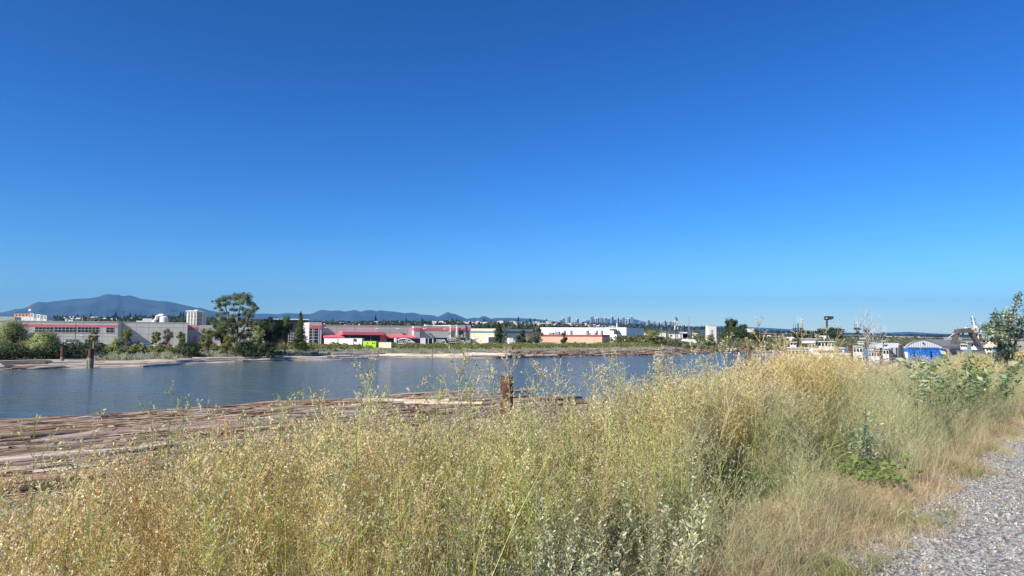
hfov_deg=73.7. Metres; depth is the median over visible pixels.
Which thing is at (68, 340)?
window
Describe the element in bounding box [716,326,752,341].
tree
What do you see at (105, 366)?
driftwood log
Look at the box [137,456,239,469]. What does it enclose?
floating log
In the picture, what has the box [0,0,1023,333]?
sky
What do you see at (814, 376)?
tall weed
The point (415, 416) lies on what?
tall weed
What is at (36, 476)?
floating log
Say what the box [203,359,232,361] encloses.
driftwood log
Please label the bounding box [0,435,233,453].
floating log
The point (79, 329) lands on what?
window
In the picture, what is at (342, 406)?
floating log
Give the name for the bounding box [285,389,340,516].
tall weed
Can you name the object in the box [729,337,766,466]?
tall weed
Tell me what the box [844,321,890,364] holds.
fishing boat
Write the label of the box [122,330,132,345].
street tree
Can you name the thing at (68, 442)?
floating log
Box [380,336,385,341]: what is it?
red door
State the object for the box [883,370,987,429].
poplar thicket
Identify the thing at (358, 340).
cargo trailer
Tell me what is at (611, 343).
tall weed
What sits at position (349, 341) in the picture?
cargo trailer
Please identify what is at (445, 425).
floating log
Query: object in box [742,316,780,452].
tall weed
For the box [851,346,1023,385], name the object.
distant bank weeds
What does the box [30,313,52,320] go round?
apartment block
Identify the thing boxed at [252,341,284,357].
shrub
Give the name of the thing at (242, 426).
floating log
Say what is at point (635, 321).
distant mountain
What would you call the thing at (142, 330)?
warehouse
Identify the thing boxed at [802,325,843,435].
tall weed
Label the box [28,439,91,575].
tall weed
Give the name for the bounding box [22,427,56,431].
floating log
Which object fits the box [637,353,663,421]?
tall weed
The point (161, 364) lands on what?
driftwood log
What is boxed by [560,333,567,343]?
tree
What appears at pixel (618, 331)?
building
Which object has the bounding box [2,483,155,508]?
floating log
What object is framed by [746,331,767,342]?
tree
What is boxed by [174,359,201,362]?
driftwood log
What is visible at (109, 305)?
mountain
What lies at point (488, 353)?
driftwood log
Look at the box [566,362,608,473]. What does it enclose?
tall weed
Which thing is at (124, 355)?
marsh grass
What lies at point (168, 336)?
street tree
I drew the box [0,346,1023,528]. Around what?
river
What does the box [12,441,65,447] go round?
floating log
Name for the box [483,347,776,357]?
driftwood
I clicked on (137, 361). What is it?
driftwood log
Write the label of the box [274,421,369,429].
floating log
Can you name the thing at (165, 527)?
dry weeds
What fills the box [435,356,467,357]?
driftwood log
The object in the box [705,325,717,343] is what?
silo
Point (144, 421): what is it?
floating log
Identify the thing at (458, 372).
tall weed
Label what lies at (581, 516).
bent stalks
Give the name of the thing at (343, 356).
driftwood log
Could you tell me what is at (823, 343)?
fishing boat
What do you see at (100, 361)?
driftwood log
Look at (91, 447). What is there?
floating log
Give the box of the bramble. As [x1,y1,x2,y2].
[779,448,926,489]
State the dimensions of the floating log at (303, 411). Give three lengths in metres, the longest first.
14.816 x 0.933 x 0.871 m
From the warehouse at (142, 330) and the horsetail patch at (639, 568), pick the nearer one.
the horsetail patch at (639, 568)
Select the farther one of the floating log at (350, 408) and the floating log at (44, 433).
the floating log at (350, 408)
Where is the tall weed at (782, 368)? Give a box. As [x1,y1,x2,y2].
[754,334,809,437]
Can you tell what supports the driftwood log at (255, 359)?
on the bank at (131, 365)
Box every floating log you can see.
[0,406,219,419]
[0,414,149,423]
[0,418,51,421]
[0,418,133,424]
[0,426,122,438]
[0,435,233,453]
[0,436,30,440]
[0,440,198,462]
[0,447,123,457]
[0,450,65,455]
[0,455,148,471]
[0,463,132,493]
[1,497,149,519]
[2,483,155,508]
[3,435,157,450]
[8,455,108,465]
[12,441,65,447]
[20,450,169,465]
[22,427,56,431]
[30,423,253,441]
[35,453,125,460]
[47,439,158,446]
[49,412,128,417]
[70,440,174,450]
[73,412,279,427]
[74,413,139,417]
[103,442,179,455]
[108,419,237,429]
[130,413,313,427]
[134,409,243,418]
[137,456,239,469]
[138,418,302,429]
[147,406,255,414]
[157,407,264,414]
[170,409,234,414]
[170,425,241,432]
[170,433,321,452]
[174,412,282,421]
[181,412,258,417]
[204,418,353,431]
[227,400,290,406]
[244,404,320,411]
[245,408,407,420]
[248,407,279,409]
[259,397,399,406]
[267,400,360,406]
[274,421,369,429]
[275,418,313,421]
[284,399,332,402]
[288,402,403,410]
[290,408,340,412]
[316,403,417,411]
[329,409,434,418]
[337,424,476,438]
[362,398,449,402]
[381,413,481,421]
[387,418,534,432]
[388,429,454,438]
[391,390,489,394]
[399,394,484,398]
[404,401,482,404]
[417,413,500,422]
[423,400,543,409]
[424,388,530,394]
[440,404,534,413]
[461,394,535,399]
[472,397,500,400]
[473,402,543,407]
[487,394,582,401]
[494,395,567,401]
[530,399,614,407]
[530,403,622,412]
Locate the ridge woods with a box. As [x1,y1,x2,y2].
[545,322,980,336]
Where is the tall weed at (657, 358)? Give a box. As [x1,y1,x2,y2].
[649,349,686,445]
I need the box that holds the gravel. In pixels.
[754,422,1023,575]
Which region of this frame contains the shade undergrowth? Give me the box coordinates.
[0,341,103,359]
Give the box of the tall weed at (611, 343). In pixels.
[607,336,632,461]
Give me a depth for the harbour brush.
374.31 m
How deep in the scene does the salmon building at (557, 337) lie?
346.25 m
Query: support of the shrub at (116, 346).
on the bank at (131, 365)
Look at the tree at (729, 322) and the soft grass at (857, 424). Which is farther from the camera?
the tree at (729, 322)
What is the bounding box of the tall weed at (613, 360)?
[584,349,640,476]
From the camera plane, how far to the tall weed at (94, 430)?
4.57 m
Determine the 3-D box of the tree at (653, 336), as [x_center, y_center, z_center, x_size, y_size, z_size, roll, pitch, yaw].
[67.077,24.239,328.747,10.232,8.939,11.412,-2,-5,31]
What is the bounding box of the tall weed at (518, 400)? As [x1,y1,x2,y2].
[503,394,538,534]
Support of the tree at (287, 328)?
on the bank at (131, 365)
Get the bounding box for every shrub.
[106,336,128,354]
[171,341,205,356]
[229,339,258,356]
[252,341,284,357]
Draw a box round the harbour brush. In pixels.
[535,333,970,351]
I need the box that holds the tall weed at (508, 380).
[485,336,527,504]
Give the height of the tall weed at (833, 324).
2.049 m
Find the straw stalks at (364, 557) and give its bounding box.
[0,360,914,575]
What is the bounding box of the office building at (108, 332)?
[0,320,121,344]
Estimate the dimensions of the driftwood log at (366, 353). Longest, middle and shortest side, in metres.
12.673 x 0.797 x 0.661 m
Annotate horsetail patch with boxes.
[593,541,695,575]
[690,458,803,517]
[796,425,893,462]
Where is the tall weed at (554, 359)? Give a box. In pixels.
[534,356,576,471]
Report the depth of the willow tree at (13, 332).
158.43 m
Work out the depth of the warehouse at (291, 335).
300.23 m
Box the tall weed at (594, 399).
[571,367,614,478]
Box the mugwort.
[2,389,937,575]
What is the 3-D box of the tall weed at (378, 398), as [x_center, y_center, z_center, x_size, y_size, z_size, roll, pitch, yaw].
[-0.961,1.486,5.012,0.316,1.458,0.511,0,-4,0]
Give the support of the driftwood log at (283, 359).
on the bank at (131, 365)
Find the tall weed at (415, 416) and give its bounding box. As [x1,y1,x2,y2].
[406,375,447,537]
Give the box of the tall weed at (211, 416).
[170,398,223,472]
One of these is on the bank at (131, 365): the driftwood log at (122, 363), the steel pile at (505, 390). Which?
the driftwood log at (122, 363)
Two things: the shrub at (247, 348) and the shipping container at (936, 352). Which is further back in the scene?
the shrub at (247, 348)
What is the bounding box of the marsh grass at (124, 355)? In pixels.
[85,345,689,360]
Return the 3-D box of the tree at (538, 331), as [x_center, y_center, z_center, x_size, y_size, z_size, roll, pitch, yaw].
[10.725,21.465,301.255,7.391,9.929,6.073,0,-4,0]
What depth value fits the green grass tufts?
5.70 m
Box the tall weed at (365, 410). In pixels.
[332,386,383,536]
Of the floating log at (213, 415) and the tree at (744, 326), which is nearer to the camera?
the floating log at (213, 415)
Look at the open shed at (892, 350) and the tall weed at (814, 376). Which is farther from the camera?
the open shed at (892, 350)
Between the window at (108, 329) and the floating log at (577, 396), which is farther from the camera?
the window at (108, 329)
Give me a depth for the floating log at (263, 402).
68.50 m
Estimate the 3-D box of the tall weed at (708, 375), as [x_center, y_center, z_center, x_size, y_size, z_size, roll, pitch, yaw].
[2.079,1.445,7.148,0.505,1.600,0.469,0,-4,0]
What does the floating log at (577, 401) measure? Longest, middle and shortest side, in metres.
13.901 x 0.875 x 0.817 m
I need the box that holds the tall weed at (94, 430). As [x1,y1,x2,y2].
[72,408,141,569]
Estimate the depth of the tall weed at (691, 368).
6.90 m
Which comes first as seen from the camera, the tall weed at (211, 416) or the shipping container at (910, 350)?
the tall weed at (211, 416)
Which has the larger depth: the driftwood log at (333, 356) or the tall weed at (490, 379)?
the driftwood log at (333, 356)
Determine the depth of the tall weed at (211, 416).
5.12 m
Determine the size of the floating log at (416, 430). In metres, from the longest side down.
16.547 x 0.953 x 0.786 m
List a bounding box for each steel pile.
[60,347,64,360]
[86,341,94,367]
[500,376,512,434]
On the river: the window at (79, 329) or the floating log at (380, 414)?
the floating log at (380, 414)
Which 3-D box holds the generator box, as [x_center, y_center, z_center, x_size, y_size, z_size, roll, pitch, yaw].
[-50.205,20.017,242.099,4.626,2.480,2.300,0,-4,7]
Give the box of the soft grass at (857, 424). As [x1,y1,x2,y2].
[622,362,1023,575]
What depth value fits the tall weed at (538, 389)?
5.78 m
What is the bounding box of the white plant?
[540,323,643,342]
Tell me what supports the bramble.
on the ground at (1009, 569)
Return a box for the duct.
[152,314,164,321]
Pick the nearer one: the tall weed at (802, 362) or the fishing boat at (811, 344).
the tall weed at (802, 362)
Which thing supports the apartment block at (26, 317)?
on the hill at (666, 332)
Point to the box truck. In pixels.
(511, 340)
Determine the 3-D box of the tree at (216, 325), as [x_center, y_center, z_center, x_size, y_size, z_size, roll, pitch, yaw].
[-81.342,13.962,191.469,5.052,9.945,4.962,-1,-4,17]
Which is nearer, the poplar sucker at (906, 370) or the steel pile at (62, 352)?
the poplar sucker at (906, 370)
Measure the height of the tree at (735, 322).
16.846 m
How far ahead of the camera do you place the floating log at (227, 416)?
57.09 m
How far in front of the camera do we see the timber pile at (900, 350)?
115.35 m
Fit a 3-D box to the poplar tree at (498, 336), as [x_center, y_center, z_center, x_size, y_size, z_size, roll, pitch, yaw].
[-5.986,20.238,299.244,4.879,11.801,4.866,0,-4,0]
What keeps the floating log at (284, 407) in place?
on the river
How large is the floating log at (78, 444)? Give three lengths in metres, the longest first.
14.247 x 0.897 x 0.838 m
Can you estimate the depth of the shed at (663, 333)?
419.07 m
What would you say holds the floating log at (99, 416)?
on the river
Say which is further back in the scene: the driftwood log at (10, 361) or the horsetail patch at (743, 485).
the driftwood log at (10, 361)
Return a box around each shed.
[136,319,152,321]
[644,331,665,336]
[666,332,687,338]
[869,343,898,361]
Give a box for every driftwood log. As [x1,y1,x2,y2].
[0,360,50,362]
[0,364,84,367]
[2,361,81,364]
[24,366,66,368]
[64,361,166,364]
[82,361,115,362]
[83,365,119,366]
[105,361,173,362]
[149,363,185,366]
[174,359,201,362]
[186,358,209,361]
[192,356,260,359]
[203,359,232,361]
[241,359,270,360]
[264,358,304,360]
[272,355,335,357]
[307,359,341,359]
[326,355,359,357]
[331,352,369,354]
[340,357,367,358]
[351,353,385,354]
[379,354,448,356]
[402,354,471,356]
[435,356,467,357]
[450,353,504,356]
[463,352,509,354]
[505,354,557,357]
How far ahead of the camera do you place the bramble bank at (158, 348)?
244.77 m
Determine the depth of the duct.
331.35 m
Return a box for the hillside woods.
[14,314,651,331]
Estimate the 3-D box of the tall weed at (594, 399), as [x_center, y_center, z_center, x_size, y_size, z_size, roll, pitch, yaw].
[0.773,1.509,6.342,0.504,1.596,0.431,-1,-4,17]
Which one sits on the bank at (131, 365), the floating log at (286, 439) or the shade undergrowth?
the shade undergrowth
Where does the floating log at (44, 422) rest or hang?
on the river
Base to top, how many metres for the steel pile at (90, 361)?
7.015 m
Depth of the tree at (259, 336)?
184.95 m
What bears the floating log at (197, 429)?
on the river
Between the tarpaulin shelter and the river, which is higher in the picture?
the tarpaulin shelter
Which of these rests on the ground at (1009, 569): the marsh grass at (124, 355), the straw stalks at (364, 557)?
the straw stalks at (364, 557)
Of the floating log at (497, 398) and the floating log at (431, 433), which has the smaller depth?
the floating log at (431, 433)
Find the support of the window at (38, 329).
in the office building at (108, 332)
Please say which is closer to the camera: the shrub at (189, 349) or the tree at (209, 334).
the shrub at (189, 349)
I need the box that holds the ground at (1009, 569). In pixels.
[4,411,1023,575]
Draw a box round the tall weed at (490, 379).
[465,366,519,482]
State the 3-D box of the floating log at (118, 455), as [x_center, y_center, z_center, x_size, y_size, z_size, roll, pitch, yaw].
[-23.902,9.781,38.004,11.164,0.681,0.567,4,-5,-39]
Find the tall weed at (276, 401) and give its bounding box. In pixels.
[212,396,279,495]
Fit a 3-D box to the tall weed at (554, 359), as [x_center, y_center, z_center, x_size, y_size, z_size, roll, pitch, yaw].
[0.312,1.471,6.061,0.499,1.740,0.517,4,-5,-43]
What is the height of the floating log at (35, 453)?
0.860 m
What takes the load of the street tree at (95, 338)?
on the bank at (131, 365)
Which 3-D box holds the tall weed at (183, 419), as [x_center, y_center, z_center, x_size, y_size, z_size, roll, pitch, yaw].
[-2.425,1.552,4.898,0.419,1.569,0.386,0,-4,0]
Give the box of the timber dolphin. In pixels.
[746,346,751,358]
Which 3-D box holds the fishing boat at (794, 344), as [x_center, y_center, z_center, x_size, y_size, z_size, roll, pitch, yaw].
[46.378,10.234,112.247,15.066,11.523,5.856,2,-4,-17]
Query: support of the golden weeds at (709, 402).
on the ground at (1009, 569)
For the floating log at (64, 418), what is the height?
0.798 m
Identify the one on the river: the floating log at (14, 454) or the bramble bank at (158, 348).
the floating log at (14, 454)
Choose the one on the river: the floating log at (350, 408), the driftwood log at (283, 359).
the floating log at (350, 408)
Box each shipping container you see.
[903,348,913,361]
[914,348,930,362]
[927,348,945,362]
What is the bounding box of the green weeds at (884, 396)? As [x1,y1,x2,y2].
[583,342,1023,575]
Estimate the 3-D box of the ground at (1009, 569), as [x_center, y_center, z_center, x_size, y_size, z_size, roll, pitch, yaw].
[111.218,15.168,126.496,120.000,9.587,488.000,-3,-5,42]
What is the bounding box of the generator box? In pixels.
[363,341,377,347]
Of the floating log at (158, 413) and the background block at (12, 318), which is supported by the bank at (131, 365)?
the background block at (12, 318)
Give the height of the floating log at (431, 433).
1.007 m
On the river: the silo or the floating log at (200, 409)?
the floating log at (200, 409)
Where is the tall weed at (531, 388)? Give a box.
[515,380,560,514]
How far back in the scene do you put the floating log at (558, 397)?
76.18 m
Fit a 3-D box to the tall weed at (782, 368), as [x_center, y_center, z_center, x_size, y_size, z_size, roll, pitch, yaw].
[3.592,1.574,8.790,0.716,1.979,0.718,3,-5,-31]
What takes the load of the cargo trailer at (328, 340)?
on the bank at (131, 365)
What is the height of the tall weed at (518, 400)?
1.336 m
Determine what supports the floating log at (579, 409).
on the river
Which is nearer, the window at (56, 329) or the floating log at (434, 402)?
the floating log at (434, 402)
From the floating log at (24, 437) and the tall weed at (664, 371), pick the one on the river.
the floating log at (24, 437)
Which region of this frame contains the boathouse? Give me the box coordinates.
[904,339,961,355]
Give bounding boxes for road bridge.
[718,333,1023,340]
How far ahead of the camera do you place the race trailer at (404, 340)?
259.83 m
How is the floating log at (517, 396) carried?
on the river
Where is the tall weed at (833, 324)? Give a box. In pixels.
[819,322,849,411]
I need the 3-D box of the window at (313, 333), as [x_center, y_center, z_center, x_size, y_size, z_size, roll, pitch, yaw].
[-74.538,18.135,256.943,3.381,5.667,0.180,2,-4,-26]
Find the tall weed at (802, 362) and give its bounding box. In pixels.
[787,316,813,438]
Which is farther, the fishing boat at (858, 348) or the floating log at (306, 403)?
the fishing boat at (858, 348)
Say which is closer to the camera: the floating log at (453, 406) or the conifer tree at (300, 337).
the floating log at (453, 406)
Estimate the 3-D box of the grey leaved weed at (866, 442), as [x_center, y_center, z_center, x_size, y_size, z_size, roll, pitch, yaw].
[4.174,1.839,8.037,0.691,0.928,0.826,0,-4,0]
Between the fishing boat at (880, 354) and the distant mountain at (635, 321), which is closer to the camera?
the fishing boat at (880, 354)
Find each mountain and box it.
[0,294,258,319]
[586,318,1022,336]
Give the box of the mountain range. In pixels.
[241,310,555,322]
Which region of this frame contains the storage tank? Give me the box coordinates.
[160,316,167,321]
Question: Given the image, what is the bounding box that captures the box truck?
[507,338,514,343]
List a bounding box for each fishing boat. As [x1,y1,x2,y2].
[766,322,831,369]
[773,316,868,364]
[784,327,817,359]
[802,353,896,371]
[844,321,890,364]
[858,346,909,366]
[863,326,916,365]
[865,328,898,362]
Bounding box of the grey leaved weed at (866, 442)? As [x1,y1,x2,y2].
[836,409,912,474]
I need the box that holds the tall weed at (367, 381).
[328,354,398,491]
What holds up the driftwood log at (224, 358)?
on the bank at (131, 365)
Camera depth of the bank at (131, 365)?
175.81 m
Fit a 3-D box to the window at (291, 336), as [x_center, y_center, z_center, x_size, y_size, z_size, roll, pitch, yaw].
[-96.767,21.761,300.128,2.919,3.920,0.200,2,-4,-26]
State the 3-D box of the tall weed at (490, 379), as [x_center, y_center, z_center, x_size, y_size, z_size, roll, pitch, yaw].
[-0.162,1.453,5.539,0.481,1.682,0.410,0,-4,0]
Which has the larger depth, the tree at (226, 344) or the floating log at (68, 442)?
the tree at (226, 344)
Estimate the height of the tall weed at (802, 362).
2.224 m
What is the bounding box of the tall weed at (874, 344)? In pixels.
[858,316,896,398]
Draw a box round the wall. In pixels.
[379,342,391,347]
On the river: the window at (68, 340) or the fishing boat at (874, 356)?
the fishing boat at (874, 356)
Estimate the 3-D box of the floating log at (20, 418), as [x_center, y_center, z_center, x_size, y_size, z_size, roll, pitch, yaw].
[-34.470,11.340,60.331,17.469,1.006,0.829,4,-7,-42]
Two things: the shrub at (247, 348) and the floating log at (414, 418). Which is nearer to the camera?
the floating log at (414, 418)
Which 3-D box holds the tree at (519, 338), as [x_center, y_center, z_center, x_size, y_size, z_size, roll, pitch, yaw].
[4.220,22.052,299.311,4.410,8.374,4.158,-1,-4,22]
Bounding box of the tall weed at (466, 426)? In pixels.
[438,375,490,523]
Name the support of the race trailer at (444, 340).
on the bank at (131, 365)
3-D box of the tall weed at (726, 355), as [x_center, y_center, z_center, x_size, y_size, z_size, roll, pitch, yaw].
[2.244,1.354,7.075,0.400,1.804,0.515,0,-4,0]
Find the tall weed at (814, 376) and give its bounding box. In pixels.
[796,327,829,448]
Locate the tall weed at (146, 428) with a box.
[99,425,170,566]
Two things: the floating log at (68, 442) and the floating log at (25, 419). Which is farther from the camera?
the floating log at (25, 419)
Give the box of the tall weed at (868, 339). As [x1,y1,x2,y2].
[846,310,887,393]
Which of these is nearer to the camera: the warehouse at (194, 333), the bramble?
the bramble
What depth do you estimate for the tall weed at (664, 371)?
7.00 m
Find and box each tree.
[0,317,35,356]
[21,330,67,358]
[87,331,99,342]
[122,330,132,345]
[151,331,160,345]
[162,329,172,343]
[176,331,185,342]
[198,327,216,352]
[210,292,259,346]
[212,320,227,351]
[220,335,232,356]
[248,325,265,352]
[259,316,285,342]
[282,314,293,355]
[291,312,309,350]
[493,322,502,343]
[502,329,507,343]
[516,329,525,342]
[529,325,544,342]
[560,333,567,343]
[643,329,660,343]
[701,334,715,344]
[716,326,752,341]
[724,318,732,336]
[732,320,737,336]
[739,323,747,338]
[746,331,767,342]
[788,331,799,337]
[799,330,809,337]
[819,327,845,340]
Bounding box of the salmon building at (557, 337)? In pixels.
[541,331,609,343]
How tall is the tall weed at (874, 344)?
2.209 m
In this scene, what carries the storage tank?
on the bank at (131, 365)
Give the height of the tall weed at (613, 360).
1.693 m
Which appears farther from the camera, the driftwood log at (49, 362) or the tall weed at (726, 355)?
the driftwood log at (49, 362)
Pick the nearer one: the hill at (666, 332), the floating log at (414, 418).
the floating log at (414, 418)
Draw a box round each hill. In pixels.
[471,325,718,336]
[602,324,1023,337]
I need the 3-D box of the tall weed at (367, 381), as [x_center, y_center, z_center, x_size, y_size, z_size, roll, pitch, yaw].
[-1.086,1.407,5.251,0.600,1.814,0.500,2,-4,-24]
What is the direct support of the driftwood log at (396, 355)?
on the bank at (131, 365)
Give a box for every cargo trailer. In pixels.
[324,338,338,343]
[338,338,353,345]
[354,338,363,344]
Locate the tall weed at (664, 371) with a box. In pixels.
[654,344,696,453]
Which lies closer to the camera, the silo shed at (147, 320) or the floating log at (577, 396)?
the floating log at (577, 396)
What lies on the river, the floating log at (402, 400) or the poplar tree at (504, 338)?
the floating log at (402, 400)
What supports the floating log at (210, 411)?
on the river
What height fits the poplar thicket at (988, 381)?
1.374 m
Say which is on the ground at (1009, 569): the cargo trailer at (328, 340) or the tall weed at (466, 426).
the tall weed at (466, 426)
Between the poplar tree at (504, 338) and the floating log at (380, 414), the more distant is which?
the poplar tree at (504, 338)
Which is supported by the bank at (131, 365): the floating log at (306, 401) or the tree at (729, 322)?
the tree at (729, 322)
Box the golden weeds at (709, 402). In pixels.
[584,350,866,522]
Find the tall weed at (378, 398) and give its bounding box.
[366,395,400,534]
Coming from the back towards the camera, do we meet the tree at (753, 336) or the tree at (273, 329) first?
the tree at (753, 336)
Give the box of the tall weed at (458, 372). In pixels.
[400,334,499,509]
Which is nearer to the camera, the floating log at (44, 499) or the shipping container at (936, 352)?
the floating log at (44, 499)
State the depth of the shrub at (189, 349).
173.84 m
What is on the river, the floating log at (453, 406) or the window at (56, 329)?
the floating log at (453, 406)
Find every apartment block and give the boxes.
[14,314,30,320]
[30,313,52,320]
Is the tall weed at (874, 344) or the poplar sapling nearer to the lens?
the tall weed at (874, 344)
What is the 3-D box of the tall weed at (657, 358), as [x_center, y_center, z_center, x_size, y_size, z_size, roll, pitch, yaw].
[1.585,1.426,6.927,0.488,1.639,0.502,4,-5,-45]
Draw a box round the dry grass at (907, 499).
[332,396,1023,575]
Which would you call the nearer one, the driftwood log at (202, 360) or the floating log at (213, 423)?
the floating log at (213, 423)
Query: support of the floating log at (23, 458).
on the river
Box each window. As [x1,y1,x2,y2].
[35,327,53,332]
[54,327,76,332]
[65,339,78,342]
[77,327,98,332]
[84,339,98,343]
[106,327,113,332]
[288,333,294,341]
[309,329,318,343]
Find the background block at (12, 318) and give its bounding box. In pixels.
[0,317,20,319]
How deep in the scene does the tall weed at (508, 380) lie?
5.59 m
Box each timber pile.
[848,344,852,359]
[898,344,902,364]
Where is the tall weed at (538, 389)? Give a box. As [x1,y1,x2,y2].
[513,358,567,500]
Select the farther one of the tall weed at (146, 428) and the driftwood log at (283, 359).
the driftwood log at (283, 359)
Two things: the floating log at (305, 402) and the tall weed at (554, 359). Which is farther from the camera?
the floating log at (305, 402)
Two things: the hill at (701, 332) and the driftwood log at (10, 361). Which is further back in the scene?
the hill at (701, 332)
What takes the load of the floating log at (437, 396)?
on the river
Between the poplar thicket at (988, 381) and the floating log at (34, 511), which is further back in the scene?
the floating log at (34, 511)
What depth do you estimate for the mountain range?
21679.21 m
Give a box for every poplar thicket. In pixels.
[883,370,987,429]
[903,354,1009,416]
[938,351,1023,408]
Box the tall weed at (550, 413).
[532,366,577,472]
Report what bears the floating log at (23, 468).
on the river
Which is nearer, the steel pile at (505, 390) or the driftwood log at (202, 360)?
the steel pile at (505, 390)
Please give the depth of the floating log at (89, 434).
46.49 m
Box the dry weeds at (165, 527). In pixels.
[0,333,919,575]
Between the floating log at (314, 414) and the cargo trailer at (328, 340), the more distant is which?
the cargo trailer at (328, 340)
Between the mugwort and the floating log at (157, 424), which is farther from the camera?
the floating log at (157, 424)
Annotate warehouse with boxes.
[122,322,187,344]
[187,325,257,344]
[273,319,308,344]
[303,322,470,343]
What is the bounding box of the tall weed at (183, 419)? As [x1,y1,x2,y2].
[156,394,200,512]
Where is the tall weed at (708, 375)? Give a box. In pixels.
[686,350,731,471]
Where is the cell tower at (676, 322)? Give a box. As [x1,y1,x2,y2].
[674,317,678,347]
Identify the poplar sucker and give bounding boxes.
[896,358,935,443]
[916,358,941,437]
[921,350,1019,430]
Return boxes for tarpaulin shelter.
[681,339,695,342]
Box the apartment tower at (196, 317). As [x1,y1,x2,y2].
[186,310,206,324]
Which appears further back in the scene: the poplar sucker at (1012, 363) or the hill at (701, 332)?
the hill at (701, 332)
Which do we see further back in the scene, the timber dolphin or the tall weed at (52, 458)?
the timber dolphin
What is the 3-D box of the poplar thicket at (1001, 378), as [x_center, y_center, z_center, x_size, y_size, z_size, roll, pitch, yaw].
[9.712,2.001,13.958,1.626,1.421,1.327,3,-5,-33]
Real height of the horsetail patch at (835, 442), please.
0.684 m
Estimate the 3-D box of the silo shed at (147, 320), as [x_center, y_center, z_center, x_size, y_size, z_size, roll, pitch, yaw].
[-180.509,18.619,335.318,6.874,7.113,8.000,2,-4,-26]
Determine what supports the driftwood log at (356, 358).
on the bank at (131, 365)
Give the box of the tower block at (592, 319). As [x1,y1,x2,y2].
[590,315,593,323]
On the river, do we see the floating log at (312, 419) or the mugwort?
the floating log at (312, 419)
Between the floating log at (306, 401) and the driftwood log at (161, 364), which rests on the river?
the floating log at (306, 401)
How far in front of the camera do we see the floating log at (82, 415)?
57.70 m
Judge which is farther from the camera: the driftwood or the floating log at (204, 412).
the driftwood
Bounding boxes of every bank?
[0,337,1023,369]
[88,341,666,353]
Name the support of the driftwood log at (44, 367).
on the bank at (131, 365)
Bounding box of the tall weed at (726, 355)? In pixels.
[708,332,752,462]
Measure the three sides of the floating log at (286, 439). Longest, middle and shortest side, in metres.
9.857 x 0.620 x 0.514 m
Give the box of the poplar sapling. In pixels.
[973,291,1023,374]
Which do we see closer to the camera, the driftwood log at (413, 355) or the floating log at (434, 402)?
the floating log at (434, 402)
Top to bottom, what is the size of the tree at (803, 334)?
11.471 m
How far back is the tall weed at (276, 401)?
5.05 m
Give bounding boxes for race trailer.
[394,338,419,343]
[420,338,431,343]
[432,337,464,344]
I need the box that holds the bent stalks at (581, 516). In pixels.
[14,392,1000,575]
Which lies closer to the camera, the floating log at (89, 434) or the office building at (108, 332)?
the floating log at (89, 434)
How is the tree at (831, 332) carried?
on the bank at (131, 365)
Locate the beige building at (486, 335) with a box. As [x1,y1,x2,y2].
[470,329,532,343]
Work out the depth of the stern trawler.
104.33 m
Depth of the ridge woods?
4616.16 m
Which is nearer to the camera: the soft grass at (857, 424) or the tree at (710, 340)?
the soft grass at (857, 424)
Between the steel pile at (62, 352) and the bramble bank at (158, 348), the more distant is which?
the bramble bank at (158, 348)
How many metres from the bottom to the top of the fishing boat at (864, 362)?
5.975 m
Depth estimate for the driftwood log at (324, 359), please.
188.06 m
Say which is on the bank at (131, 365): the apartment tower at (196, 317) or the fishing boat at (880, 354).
the apartment tower at (196, 317)
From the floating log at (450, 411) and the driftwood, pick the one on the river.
the floating log at (450, 411)
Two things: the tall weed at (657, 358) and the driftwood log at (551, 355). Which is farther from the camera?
the driftwood log at (551, 355)
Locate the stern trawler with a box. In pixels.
[929,315,996,363]
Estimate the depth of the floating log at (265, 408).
64.04 m
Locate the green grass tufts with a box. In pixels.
[654,410,1023,575]
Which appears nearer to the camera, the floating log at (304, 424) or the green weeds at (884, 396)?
the green weeds at (884, 396)
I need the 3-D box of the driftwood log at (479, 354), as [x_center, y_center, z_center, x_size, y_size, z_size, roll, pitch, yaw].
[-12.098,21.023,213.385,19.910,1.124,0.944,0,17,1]
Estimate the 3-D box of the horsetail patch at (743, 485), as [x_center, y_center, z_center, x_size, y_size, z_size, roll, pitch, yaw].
[2.161,1.969,6.755,1.866,0.540,1.668,3,-5,-31]
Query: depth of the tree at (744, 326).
435.82 m
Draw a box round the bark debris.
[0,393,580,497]
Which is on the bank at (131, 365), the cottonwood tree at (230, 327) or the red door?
the cottonwood tree at (230, 327)
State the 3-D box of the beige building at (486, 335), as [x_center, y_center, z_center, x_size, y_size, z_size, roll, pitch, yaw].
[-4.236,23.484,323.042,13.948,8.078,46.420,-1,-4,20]
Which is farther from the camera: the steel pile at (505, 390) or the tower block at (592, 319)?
the tower block at (592, 319)
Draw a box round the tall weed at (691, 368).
[677,332,712,422]
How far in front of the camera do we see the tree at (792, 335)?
557.83 m
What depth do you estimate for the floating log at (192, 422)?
52.58 m

